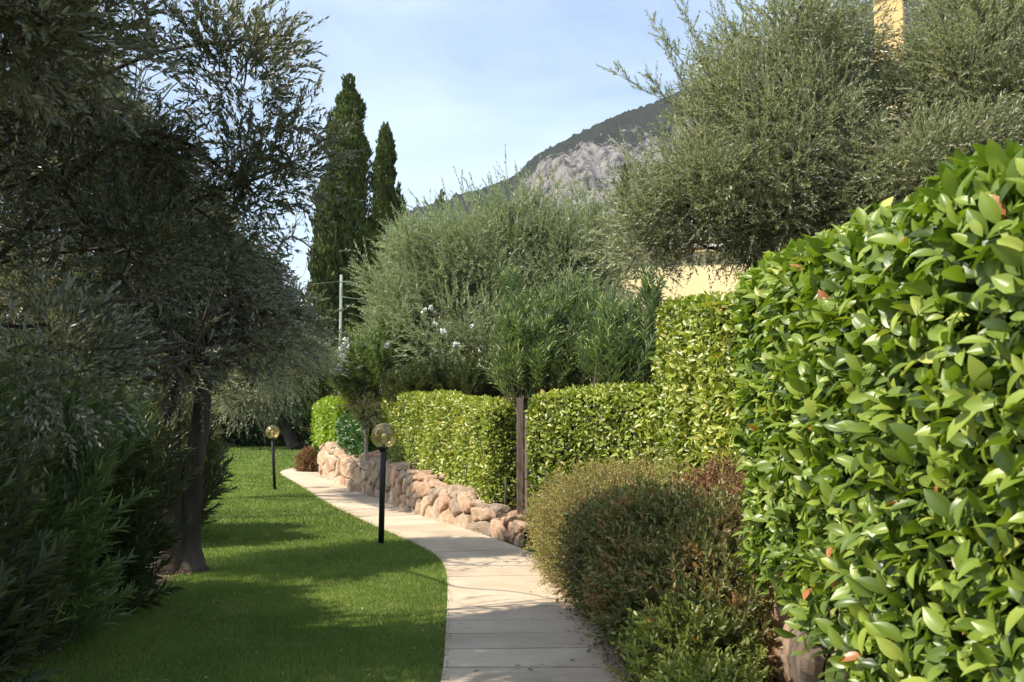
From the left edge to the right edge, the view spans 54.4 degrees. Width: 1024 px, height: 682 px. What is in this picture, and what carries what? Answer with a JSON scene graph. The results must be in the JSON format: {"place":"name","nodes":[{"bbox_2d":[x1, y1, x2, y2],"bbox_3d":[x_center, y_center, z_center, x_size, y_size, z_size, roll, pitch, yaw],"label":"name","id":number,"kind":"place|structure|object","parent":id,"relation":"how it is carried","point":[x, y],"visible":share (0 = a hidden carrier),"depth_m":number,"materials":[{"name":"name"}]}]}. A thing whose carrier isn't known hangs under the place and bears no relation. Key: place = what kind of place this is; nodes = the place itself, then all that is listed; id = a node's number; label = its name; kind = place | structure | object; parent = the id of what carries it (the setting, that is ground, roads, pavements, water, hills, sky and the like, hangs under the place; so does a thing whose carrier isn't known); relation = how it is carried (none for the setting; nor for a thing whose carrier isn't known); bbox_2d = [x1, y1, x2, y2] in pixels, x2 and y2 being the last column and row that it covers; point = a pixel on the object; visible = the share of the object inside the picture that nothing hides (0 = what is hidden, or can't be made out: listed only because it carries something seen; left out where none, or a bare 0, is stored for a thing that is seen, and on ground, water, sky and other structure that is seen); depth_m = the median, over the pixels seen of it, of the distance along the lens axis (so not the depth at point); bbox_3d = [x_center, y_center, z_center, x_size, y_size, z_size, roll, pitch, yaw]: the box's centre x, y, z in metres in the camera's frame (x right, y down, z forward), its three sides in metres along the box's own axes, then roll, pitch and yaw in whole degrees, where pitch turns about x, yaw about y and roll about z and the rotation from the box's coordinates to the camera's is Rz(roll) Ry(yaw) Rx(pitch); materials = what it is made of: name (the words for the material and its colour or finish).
{"place":"outdoors","nodes":[
{"label":"outdoors","id":0,"kind":"place"},
{"bbox_2d":[18,564,178,660],"bbox_3d":[-7.330,2.356,10.020,7.836,0.046,23.967,1,-5,-14],"label":"soil bed","id":1,"kind":"object","parent":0,"point":[47,646],"visible":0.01,"depth_m":7.10,"materials":[{"name":"brown soil"}]},
{"bbox_2d":[0,411,79,681],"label":"oleander","id":2,"kind":"object","parent":1,"relation":"on","point":[28,600],"visible":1,"depth_m":4.95,"materials":[{"name":"green plant"}]},
{"bbox_2d":[0,329,161,656],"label":"oleander","id":3,"kind":"object","parent":1,"relation":"on","point":[95,465],"visible":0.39,"depth_m":6.60,"materials":[{"name":"green plant"}]},
{"bbox_2d":[1,331,205,612],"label":"oleander","id":4,"kind":"object","parent":1,"relation":"on","point":[149,538],"visible":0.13,"depth_m":8.27,"materials":[{"name":"green plant"}]},
{"bbox_2d":[110,381,238,534],"bbox_3d":[-4.910,1.617,13.868,2.285,2.441,3.726,1,-5,-10],"label":"oleander","id":5,"kind":"object","parent":1,"relation":"on","point":[212,488],"visible":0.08,"depth_m":13.36,"materials":[{"name":"green plant"}]},
{"bbox_2d":[0,0,367,499],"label":"olive tree","id":6,"kind":"object","parent":1,"relation":"on","point":[174,180],"visible":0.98,"depth_m":6.64,"materials":[{"name":"green plant"}]},
{"bbox_2d":[3,446,558,681],"bbox_3d":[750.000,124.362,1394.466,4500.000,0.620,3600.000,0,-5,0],"label":"lawn ground","id":7,"kind":"structure","parent":0,"point":[528,549],"depth_m":7.87,"materials":[{"name":"green plant"}]},
{"bbox_2d":[0,0,117,124],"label":"olive tree","id":8,"kind":"object","parent":7,"relation":"on","point":[46,6],"visible":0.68,"depth_m":5.03,"materials":[{"name":"green plant"}]},
{"bbox_2d":[0,0,356,575],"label":"olive tree","id":9,"kind":"object","parent":7,"relation":"on","point":[205,329],"visible":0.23,"depth_m":10.38,"materials":[{"name":"green plant"}]},
{"bbox_2d":[188,343,224,407],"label":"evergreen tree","id":10,"kind":"object","parent":7,"relation":"on","point":[211,399],"visible":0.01,"depth_m":50.99,"materials":[{"name":"green plant"}]},
{"bbox_2d":[191,381,266,413],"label":"olive tree","id":11,"kind":"object","parent":7,"relation":"on","point":[227,399],"visible":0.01,"depth_m":50.10,"materials":[{"name":"green plant"}]},
{"bbox_2d":[184,407,318,446],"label":"boundary hedge","id":12,"kind":"object","parent":7,"relation":"on","point":[301,432],"visible":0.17,"depth_m":48.39,"materials":[{"name":"green plant"}]},
{"bbox_2d":[146,145,358,424],"bbox_3d":[-6.030,-0.462,21.273,4.832,8.018,7.313,-1,-5,11],"label":"olive tree","id":13,"kind":"object","parent":7,"relation":"on","point":[263,392],"visible":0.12,"depth_m":21.77,"materials":[{"name":"green plant"}]},
{"bbox_2d":[265,425,278,489],"bbox_3d":[-5.810,2.867,24.257,0.332,1.630,0.332,-3,-5,0],"label":"globe lamp","id":14,"kind":"object","parent":7,"relation":"on","point":[272,438],"visible":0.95,"depth_m":24.25,"materials":[{"name":"black metal"}]},
{"bbox_2d":[211,323,334,449],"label":"olive tree","id":15,"kind":"object","parent":7,"relation":"on","point":[290,439],"visible":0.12,"depth_m":43.78,"materials":[{"name":"green plant"}]},
{"bbox_2d":[291,321,304,411],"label":"evergreen tree","id":16,"kind":"object","parent":7,"relation":"on","point":[298,399],"depth_m":54.23,"materials":[{"name":"green plant"}]},
{"bbox_2d":[292,444,319,471],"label":"shrub","id":17,"kind":"object","parent":7,"relation":"on","point":[308,461],"visible":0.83,"depth_m":30.57,"materials":[{"name":"brown plant"}]},
{"bbox_2d":[8,469,633,681],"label":"leaf litter","id":18,"kind":"object","parent":7,"relation":"on","point":[606,653],"visible":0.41,"depth_m":7.51,"materials":[{"name":"plant"}]},
{"bbox_2d":[300,171,346,434],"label":"cypress tree","id":19,"kind":"object","parent":7,"relation":"on","point":[325,262],"visible":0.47,"depth_m":42.92,"materials":[{"name":"green plant"}]},
{"bbox_2d":[296,275,371,394],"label":"utility pole","id":20,"kind":"object","parent":7,"relation":"on","point":[341,281],"visible":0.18,"depth_m":42.26,"materials":[{"name":"metal"}]},
{"bbox_2d":[317,441,369,492],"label":"stone wall","id":21,"kind":"structure","parent":7,"relation":"on","point":[336,463],"depth_m":26.07,"materials":[{"name":"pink stone"}]},
{"bbox_2d":[309,73,385,393],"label":"cypress tree","id":22,"kind":"object","parent":7,"relation":"on","point":[352,220],"visible":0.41,"depth_m":44.04,"materials":[{"name":"green plant"}]},
{"bbox_2d":[349,482,361,491],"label":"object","id":23,"kind":"object","parent":7,"relation":"on","point":[354,486],"visible":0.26,"depth_m":23.33,"materials":[{"name":"beige stone"}]},
{"bbox_2d":[371,423,396,544],"bbox_3d":[-1.684,1.885,12.947,0.332,1.630,0.332,1,-5,0],"label":"globe lamp","id":24,"kind":"object","parent":7,"relation":"on","point":[383,447],"visible":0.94,"depth_m":12.94,"materials":[{"name":"black metal"}]},
{"bbox_2d":[365,121,403,408],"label":"cypress tree","id":25,"kind":"object","parent":7,"relation":"on","point":[384,196],"visible":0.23,"depth_m":47.44,"materials":[{"name":"green plant"}]},
{"bbox_2d":[396,181,405,366],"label":"cypress tree","id":26,"kind":"object","parent":7,"relation":"on","point":[398,186],"visible":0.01,"depth_m":50.84,"materials":[{"name":"green plant"}]},
{"bbox_2d":[403,198,408,369],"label":"cypress tree","id":27,"kind":"object","parent":7,"relation":"on","point":[404,202],"visible":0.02,"depth_m":52.73,"materials":[{"name":"green plant"}]},
{"bbox_2d":[432,188,446,355],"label":"cypress tree","id":28,"kind":"object","parent":7,"relation":"on","point":[440,195],"visible":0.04,"depth_m":71.08,"materials":[{"name":"green plant"}]},
{"bbox_2d":[365,457,535,545],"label":"stone wall","id":29,"kind":"structure","parent":7,"relation":"on","point":[417,493],"depth_m":15.96,"materials":[{"name":"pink stone"}]},
{"bbox_2d":[505,531,534,542],"bbox_3d":[0.110,2.605,13.233,0.415,0.210,0.320,0,-5,0],"label":"boulder","id":30,"kind":"object","parent":7,"relation":"on","point":[507,534],"visible":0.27,"depth_m":13.12,"materials":[{"name":"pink stone"}]},
{"bbox_2d":[517,398,527,519],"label":"post","id":31,"kind":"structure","parent":7,"relation":"on","point":[522,454],"depth_m":13.72,"materials":[{"name":"brown wood"}]},
{"bbox_2d":[618,163,630,241],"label":"cypress tree","id":32,"kind":"object","parent":7,"relation":"on","point":[626,177],"visible":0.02,"depth_m":62.99,"materials":[{"name":"green plant"}]},
{"bbox_2d":[480,0,992,399],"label":"yellow house","id":33,"kind":"structure","parent":7,"relation":"on","point":[697,284],"depth_m":31.00,"materials":[{"name":"paint"}]},
{"bbox_2d":[753,572,900,681],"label":"stone wall","id":34,"kind":"structure","parent":7,"relation":"on","point":[800,668],"depth_m":4.82,"materials":[{"name":"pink stone"}]},
{"bbox_2d":[0,0,868,317],"label":"sky","id":35,"kind":"structure","parent":0,"point":[453,82],"materials":[{"name":"blue"}]},
{"bbox_2d":[280,466,633,681],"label":"paved path","id":36,"kind":"structure","parent":0,"point":[507,617],"depth_m":8.07,"materials":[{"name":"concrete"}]},
{"bbox_2d":[449,483,548,532],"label":"planting terrace","id":37,"kind":"structure","parent":0,"point":[502,515],"depth_m":14.18,"materials":[{"name":"soil"}]},
{"bbox_2d":[310,396,375,449],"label":"clipped hedge","id":38,"kind":"object","parent":37,"relation":"on","point":[323,427],"visible":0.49,"depth_m":29.26,"materials":[{"name":"green plant"}]},
{"bbox_2d":[327,362,381,461],"bbox_3d":[-3.723,1.693,24.102,1.712,2.488,1.379,0,-5,0],"label":"sapling","id":39,"kind":"object","parent":37,"relation":"on","point":[358,406],"visible":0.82,"depth_m":24.03,"materials":[{"name":"green plant"}]},
{"bbox_2d":[335,411,380,457],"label":"clipped hedge","id":40,"kind":"object","parent":37,"relation":"on","point":[351,434],"visible":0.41,"depth_m":26.13,"materials":[{"name":"green plant"}]},
{"bbox_2d":[359,450,379,459],"bbox_3d":[-3.349,2.930,24.790,0.937,0.476,0.750,0,-5,0],"label":"boulder","id":41,"kind":"object","parent":37,"relation":"on","point":[376,453],"visible":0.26,"depth_m":24.49,"materials":[{"name":"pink stone"}]},
{"bbox_2d":[325,307,414,439],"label":"oleander","id":42,"kind":"object","parent":37,"relation":"on","point":[376,362],"visible":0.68,"depth_m":24.44,"materials":[{"name":"green plant"}]},
{"bbox_2d":[377,305,511,404],"bbox_3d":[-1.382,0.837,20.809,3.204,3.514,3.340,0,-5,0],"label":"oleander","id":43,"kind":"object","parent":37,"relation":"on","point":[471,378],"visible":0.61,"depth_m":20.87,"materials":[{"name":"green plant"}]},
{"bbox_2d":[378,388,539,509],"bbox_3d":[-1.104,1.869,18.415,1.292,2.299,8.432,2,-5,-19],"label":"clipped hedge","id":44,"kind":"object","parent":37,"relation":"on","point":[462,438],"visible":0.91,"depth_m":16.24,"materials":[{"name":"green plant"}]},
{"bbox_2d":[340,143,656,405],"bbox_3d":[-0.244,-1.207,26.341,8.803,8.465,7.453,0,-5,0],"label":"olive tree","id":45,"kind":"object","parent":37,"relation":"on","point":[442,274],"visible":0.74,"depth_m":25.86,"materials":[{"name":"green plant"}]},
{"bbox_2d":[476,262,640,508],"bbox_3d":[0.741,0.599,14.873,2.620,3.848,2.480,0,-5,0],"label":"oleander","id":46,"kind":"object","parent":37,"relation":"on","point":[533,353],"visible":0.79,"depth_m":14.46,"materials":[{"name":"green plant"}]},
{"bbox_2d":[524,380,709,524],"bbox_3d":[1.344,1.498,12.254,1.165,2.034,3.032,4,-6,-35],"label":"clipped hedge","id":47,"kind":"object","parent":37,"relation":"on","point":[588,422],"visible":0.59,"depth_m":12.18,"materials":[{"name":"green plant"}]},
{"bbox_2d":[572,262,668,385],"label":"oleander","id":48,"kind":"object","parent":37,"relation":"on","point":[622,344],"visible":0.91,"depth_m":12.99,"materials":[{"name":"green plant"}]},
{"bbox_2d":[649,290,746,493],"bbox_3d":[2.486,0.468,9.187,1.537,2.234,4.167,1,-5,-14],"label":"clipped hedge","id":49,"kind":"object","parent":37,"relation":"on","point":[693,361],"visible":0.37,"depth_m":9.63,"materials":[{"name":"green plant"}]},
{"bbox_2d":[668,446,753,523],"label":"shrub","id":50,"kind":"object","parent":37,"relation":"on","point":[706,479],"visible":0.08,"depth_m":7.84,"materials":[{"name":"brown plant"}]},
{"bbox_2d":[572,0,932,306],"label":"olive tree","id":51,"kind":"object","parent":37,"relation":"on","point":[773,101],"visible":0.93,"depth_m":15.39,"materials":[{"name":"green plant"}]},
{"bbox_2d":[727,138,1023,681],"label":"laurel hedge","id":52,"kind":"object","parent":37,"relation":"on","point":[880,402],"visible":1,"depth_m":3.04,"materials":[{"name":"green plant"}]},
{"bbox_2d":[761,0,1023,253],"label":"olive tree","id":53,"kind":"object","parent":37,"relation":"on","point":[963,47],"visible":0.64,"depth_m":14.57,"materials":[{"name":"green plant"}]},
{"bbox_2d":[553,557,646,681],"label":"soil border","id":54,"kind":"object","parent":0,"point":[614,645],"depth_m":6.51,"materials":[{"name":"brown soil"}]},
{"bbox_2d":[544,476,670,621],"bbox_3d":[0.915,1.744,8.072,1.253,1.321,1.828,1,-5,-8],"label":"shrub","id":55,"kind":"object","parent":54,"relation":"on","point":[567,540],"visible":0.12,"depth_m":7.94,"materials":[{"name":"green plant"}]},
{"bbox_2d":[513,449,709,592],"bbox_3d":[1.001,1.799,9.758,2.037,1.485,2.676,0,-5,0],"label":"shrub","id":56,"kind":"object","parent":54,"relation":"on","point":[550,518],"visible":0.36,"depth_m":9.31,"materials":[{"name":"green plant"}]},
{"bbox_2d":[569,469,783,681],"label":"shrub","id":57,"kind":"object","parent":54,"relation":"on","point":[683,546],"visible":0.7,"depth_m":6.25,"materials":[{"name":"green plant"}]},
{"bbox_2d":[602,590,781,681],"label":"shrub","id":58,"kind":"object","parent":54,"relation":"on","point":[681,664],"visible":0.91,"depth_m":5.20,"materials":[{"name":"green plant"}]},
{"bbox_2d":[304,0,1022,367],"bbox_3d":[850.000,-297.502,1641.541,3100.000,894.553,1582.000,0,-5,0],"label":"mountain","id":59,"kind":"structure","parent":0,"point":[590,152],"depth_m":1408.15,"materials":[{"name":"stone"}]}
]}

